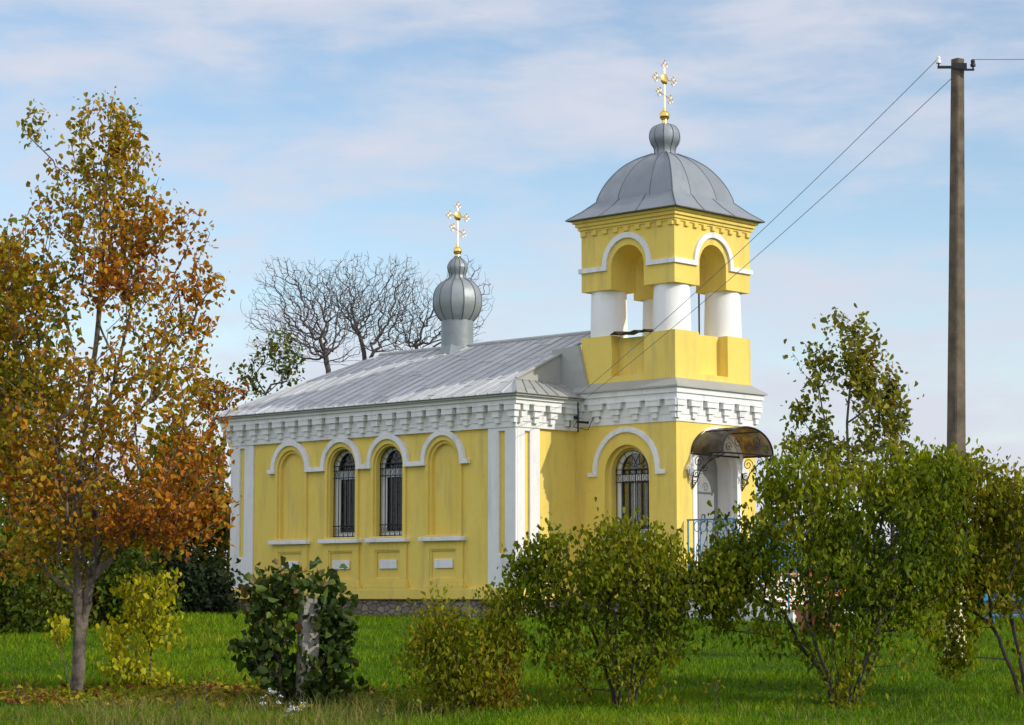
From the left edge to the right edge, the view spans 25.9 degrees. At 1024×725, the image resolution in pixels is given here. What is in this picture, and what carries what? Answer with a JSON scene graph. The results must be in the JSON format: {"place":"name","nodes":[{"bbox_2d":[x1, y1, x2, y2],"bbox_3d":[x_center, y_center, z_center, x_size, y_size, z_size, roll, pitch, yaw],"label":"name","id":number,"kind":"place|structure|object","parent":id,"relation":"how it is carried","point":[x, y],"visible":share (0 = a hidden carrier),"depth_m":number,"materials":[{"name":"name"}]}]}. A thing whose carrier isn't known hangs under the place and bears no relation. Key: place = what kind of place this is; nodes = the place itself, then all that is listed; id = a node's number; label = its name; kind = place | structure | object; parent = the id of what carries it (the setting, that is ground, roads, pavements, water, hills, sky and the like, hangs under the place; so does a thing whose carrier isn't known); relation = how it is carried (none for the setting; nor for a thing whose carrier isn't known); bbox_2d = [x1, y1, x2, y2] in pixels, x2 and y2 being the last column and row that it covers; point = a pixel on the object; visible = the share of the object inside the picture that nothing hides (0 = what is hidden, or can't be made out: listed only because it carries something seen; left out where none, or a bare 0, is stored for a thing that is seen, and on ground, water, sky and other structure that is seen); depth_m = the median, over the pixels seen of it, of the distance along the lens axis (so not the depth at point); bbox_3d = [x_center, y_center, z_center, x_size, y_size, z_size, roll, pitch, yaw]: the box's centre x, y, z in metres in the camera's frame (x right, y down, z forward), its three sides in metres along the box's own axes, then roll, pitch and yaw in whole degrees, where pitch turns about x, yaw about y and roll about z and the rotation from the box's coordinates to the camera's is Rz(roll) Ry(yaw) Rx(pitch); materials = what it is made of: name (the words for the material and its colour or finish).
{"place":"outdoors","nodes":[
{"label":"outdoors","id":0,"kind":"place"},
{"bbox_2d":[0,596,1023,724],"bbox_3d":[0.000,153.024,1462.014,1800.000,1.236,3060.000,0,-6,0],"label":"ground","id":1,"kind":"structure","parent":0,"point":[689,656],"depth_m":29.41,"materials":[{"name":"green plant"}]},
{"bbox_2d":[2,671,35,713],"bbox_3d":[-5.088,3.444,22.967,0.289,0.518,0.236,-4,-7,33],"label":"dry weed","id":2,"kind":"object","parent":1,"relation":"on","point":[16,677],"visible":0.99,"depth_m":22.97,"materials":[{"name":"green plant"}]},
{"bbox_2d":[0,497,102,633],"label":"hedge bush","id":3,"kind":"object","parent":1,"relation":"on","point":[13,619],"visible":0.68,"depth_m":35.03,"materials":[{"name":"green plant"}]},
{"bbox_2d":[44,610,70,693],"bbox_3d":[-5.201,3.440,25.755,0.354,1.154,0.382,6,-8,-43],"label":"yellow sucker","id":4,"kind":"object","parent":1,"relation":"on","point":[62,630],"visible":0.94,"depth_m":25.76,"materials":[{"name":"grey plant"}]},
{"bbox_2d":[0,217,132,610],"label":"maple tree","id":5,"kind":"object","parent":1,"relation":"on","point":[78,331],"visible":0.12,"depth_m":45.87,"materials":[{"name":"orange plant"}]},
{"bbox_2d":[47,521,192,628],"bbox_3d":[-6.442,3.516,36.336,2.500,1.931,1.902,0,-6,0],"label":"hedge bush","id":6,"kind":"object","parent":1,"relation":"on","point":[109,601],"visible":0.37,"depth_m":36.06,"materials":[{"name":"green plant"}]},
{"bbox_2d":[0,86,241,691],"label":"autumn tree","id":7,"kind":"object","parent":1,"relation":"on","point":[176,506],"visible":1,"depth_m":26.10,"materials":[{"name":"orange plant"}]},
{"bbox_2d":[85,561,190,689],"bbox_3d":[-4.409,3.196,26.419,1.193,1.674,0.788,-1,-6,10],"label":"yellow sapling","id":8,"kind":"object","parent":1,"relation":"on","point":[130,671],"visible":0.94,"depth_m":26.34,"materials":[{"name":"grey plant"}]},
{"bbox_2d":[63,404,230,577],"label":"maple tree","id":9,"kind":"object","parent":1,"relation":"on","point":[221,547],"visible":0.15,"depth_m":48.63,"materials":[{"name":"orange plant"}]},
{"bbox_2d":[165,684,189,718],"bbox_3d":[-3.403,3.477,22.563,0.235,0.442,0.289,3,-7,-26],"label":"dry weed","id":10,"kind":"object","parent":1,"relation":"on","point":[175,692],"visible":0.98,"depth_m":22.55,"materials":[{"name":"green plant"}]},
{"bbox_2d":[139,533,244,614],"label":"dark bush","id":11,"kind":"object","parent":1,"relation":"on","point":[212,592],"visible":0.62,"depth_m":40.51,"materials":[{"name":"green plant"}]},
{"bbox_2d":[193,668,220,712],"bbox_3d":[-3.168,3.463,23.169,0.298,0.566,0.237,-5,-8,38],"label":"dry weed","id":12,"kind":"object","parent":1,"relation":"on","point":[207,675],"visible":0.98,"depth_m":23.15,"materials":[{"name":"green plant"}]},
{"bbox_2d":[185,372,261,553],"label":"rowan shrub","id":13,"kind":"object","parent":1,"relation":"on","point":[219,391],"visible":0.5,"depth_m":52.12,"materials":[{"name":"green plant"}]},
{"bbox_2d":[229,323,305,402],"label":"leafy sprout tree","id":14,"kind":"object","parent":1,"relation":"on","point":[286,369],"visible":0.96,"depth_m":54.21,"materials":[{"name":"green plant"}]},
{"bbox_2d":[259,688,282,712],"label":"white flower","id":15,"kind":"object","parent":1,"relation":"on","point":[273,692],"visible":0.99,"depth_m":23.14,"materials":[{"name":"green plant"}]},
{"bbox_2d":[0,675,578,717],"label":"fallen leaves","id":16,"kind":"object","parent":1,"relation":"on","point":[53,697],"visible":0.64,"depth_m":25.28,"materials":[{"name":"brown plant"}]},
{"bbox_2d":[284,701,305,721],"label":"white flower","id":17,"kind":"object","parent":1,"relation":"on","point":[298,709],"visible":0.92,"depth_m":22.35,"materials":[{"name":"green plant"}]},
{"bbox_2d":[223,556,369,704],"bbox_3d":[-2.400,3.050,24.725,1.641,1.806,1.176,0,-6,0],"label":"grape vine","id":18,"kind":"object","parent":1,"relation":"on","point":[283,593],"visible":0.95,"depth_m":24.57,"materials":[{"name":"green plant"}]},
{"bbox_2d":[295,598,320,705],"bbox_3d":[-2.261,3.352,24.603,0.200,1.480,0.180,4,-6,-25],"label":"concrete post","id":19,"kind":"object","parent":1,"relation":"on","point":[308,632],"visible":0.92,"depth_m":24.55,"materials":[{"name":"grey concrete"}]},
{"bbox_2d":[240,257,384,375],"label":"bare tree","id":20,"kind":"object","parent":1,"relation":"on","point":[324,350],"visible":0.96,"depth_m":58.29,"materials":[{"name":"grey plant"}]},
{"bbox_2d":[319,251,423,360],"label":"bare tree","id":21,"kind":"object","parent":1,"relation":"on","point":[361,337],"visible":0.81,"depth_m":60.34,"materials":[{"name":"grey plant"}]},
{"bbox_2d":[369,691,392,721],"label":"dry weed","id":22,"kind":"object","parent":1,"relation":"on","point":[371,692],"visible":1,"depth_m":22.56,"materials":[{"name":"green plant"}]},
{"bbox_2d":[382,255,493,350],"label":"bare tree","id":23,"kind":"object","parent":1,"relation":"on","point":[415,344],"visible":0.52,"depth_m":61.35,"materials":[{"name":"grey plant"}]},
{"bbox_2d":[386,573,541,713],"bbox_3d":[-0.513,3.099,24.030,1.685,1.644,1.262,0,-6,0],"label":"lilac bush","id":24,"kind":"object","parent":1,"relation":"on","point":[451,678],"visible":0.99,"depth_m":23.84,"materials":[{"name":"green plant"}]},
{"bbox_2d":[0,680,1023,724],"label":"dry grass","id":25,"kind":"structure","parent":1,"relation":"on","point":[180,718],"depth_m":22.85,"materials":[{"name":"green plant"}]},
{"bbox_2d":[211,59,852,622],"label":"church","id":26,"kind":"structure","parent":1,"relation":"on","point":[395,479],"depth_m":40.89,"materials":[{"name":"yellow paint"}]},
{"bbox_2d":[333,450,354,537],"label":"window","id":27,"kind":"structure","parent":26,"relation":"in","point":[345,467],"depth_m":43.00,"materials":[{"name":"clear glass"}]},
{"bbox_2d":[379,447,401,535],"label":"window","id":28,"kind":"structure","parent":26,"relation":"in","point":[391,468],"depth_m":42.12,"materials":[{"name":"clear glass"}]},
{"bbox_2d":[616,450,648,534],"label":"window","id":29,"kind":"structure","parent":26,"relation":"in","point":[630,477],"depth_m":40.33,"materials":[{"name":"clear glass"}]},
{"bbox_2d":[697,455,717,560],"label":"door","id":30,"kind":"structure","parent":26,"relation":"in","point":[707,486],"depth_m":40.54,"materials":[{"name":"grey paint"}]},
{"bbox_2d":[494,497,723,710],"bbox_3d":[1.075,2.701,24.289,2.542,2.450,1.834,0,-6,0],"label":"lilac bush","id":31,"kind":"object","parent":1,"relation":"on","point":[607,564],"visible":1,"depth_m":24.06,"materials":[{"name":"green plant"}]},
{"bbox_2d":[702,676,724,712],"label":"dry weed","id":32,"kind":"object","parent":1,"relation":"on","point":[718,682],"visible":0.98,"depth_m":22.68,"materials":[{"name":"green plant"}]},
{"bbox_2d":[768,572,829,634],"bbox_3d":[4.621,3.803,35.288,1.077,1.029,1.336,-3,-7,24],"label":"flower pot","id":33,"kind":"object","parent":1,"relation":"on","point":[797,613],"visible":0.12,"depth_m":35.15,"materials":[{"name":"ceramic"}]},
{"bbox_2d":[756,510,842,598],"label":"shrub","id":34,"kind":"object","parent":1,"relation":"on","point":[784,542],"visible":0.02,"depth_m":61.16,"materials":[{"name":"green plant"}]},
{"bbox_2d":[793,576,845,631],"bbox_3d":[4.972,3.789,35.035,1.100,1.029,0.858,6,-8,-45],"label":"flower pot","id":35,"kind":"object","parent":1,"relation":"on","point":[826,610],"visible":0.09,"depth_m":34.81,"materials":[{"name":"ceramic"}]},
{"bbox_2d":[673,433,994,708],"bbox_3d":[3.512,2.361,24.484,3.505,3.168,2.258,0,-6,0],"label":"lilac bush","id":36,"kind":"object","parent":1,"relation":"on","point":[741,561],"visible":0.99,"depth_m":24.28,"materials":[{"name":"green plant"}]},
{"bbox_2d":[779,303,923,577],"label":"apple tree","id":37,"kind":"object","parent":1,"relation":"on","point":[867,384],"visible":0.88,"depth_m":50.04,"materials":[{"name":"green plant"}]},
{"bbox_2d":[818,506,914,608],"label":"shrub","id":38,"kind":"object","parent":1,"relation":"on","point":[869,562],"visible":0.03,"depth_m":65.23,"materials":[{"name":"green plant"}]},
{"bbox_2d":[849,378,914,610],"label":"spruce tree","id":39,"kind":"object","parent":1,"relation":"on","point":[893,530],"visible":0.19,"depth_m":53.97,"materials":[{"name":"green plant"}]},
{"bbox_2d":[897,529,996,608],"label":"shrub","id":40,"kind":"object","parent":1,"relation":"on","point":[978,596],"visible":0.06,"depth_m":63.18,"materials":[{"name":"green plant"}]},
{"bbox_2d":[936,56,975,657],"bbox_3d":[6.061,0.166,30.141,0.569,8.740,0.300,0,-6,0],"label":"utility pole","id":41,"kind":"object","parent":1,"relation":"on","point":[956,416],"visible":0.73,"depth_m":30.23,"materials":[{"name":"wood"}]},
{"bbox_2d":[574,62,934,398],"bbox_3d":[3.447,-1.715,35.613,0.009,3.826,11.741,3,-6,-24],"label":"power line","id":42,"kind":"object","parent":41,"relation":"attached to","point":[760,231],"visible":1,"depth_m":34.56,"materials":[{"name":"metal"}]},
{"bbox_2d":[580,78,951,402],"bbox_3d":[3.617,-1.569,35.562,0.009,3.606,11.577,3,-7,-25],"label":"power line","id":43,"kind":"object","parent":41,"relation":"attached to","point":[776,238],"visible":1,"depth_m":34.45,"materials":[{"name":"metal"}]},
{"bbox_2d":[974,59,1023,59],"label":"power line","id":44,"kind":"object","parent":41,"relation":"attached to","point":[998,59],"visible":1,"depth_m":30.41,"materials":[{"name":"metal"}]},
{"bbox_2d":[915,433,1023,697],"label":"lilac bush","id":45,"kind":"object","parent":1,"relation":"on","point":[1000,521],"visible":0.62,"depth_m":25.32,"materials":[{"name":"green plant"}]},
{"bbox_2d":[968,538,1023,608],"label":"shrub","id":46,"kind":"object","parent":1,"relation":"on","point":[979,554],"visible":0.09,"depth_m":62.45,"materials":[{"name":"green plant"}]},
{"bbox_2d":[983,594,1023,623],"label":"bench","id":47,"kind":"object","parent":1,"relation":"on","point":[1015,614],"visible":0.27,"depth_m":37.42,"materials":[{"name":"blue wood"}]},
{"bbox_2d":[0,0,1023,590],"label":"sky","id":48,"kind":"structure","parent":0,"point":[321,131],"materials":[{"name":"blue"}]}
]}

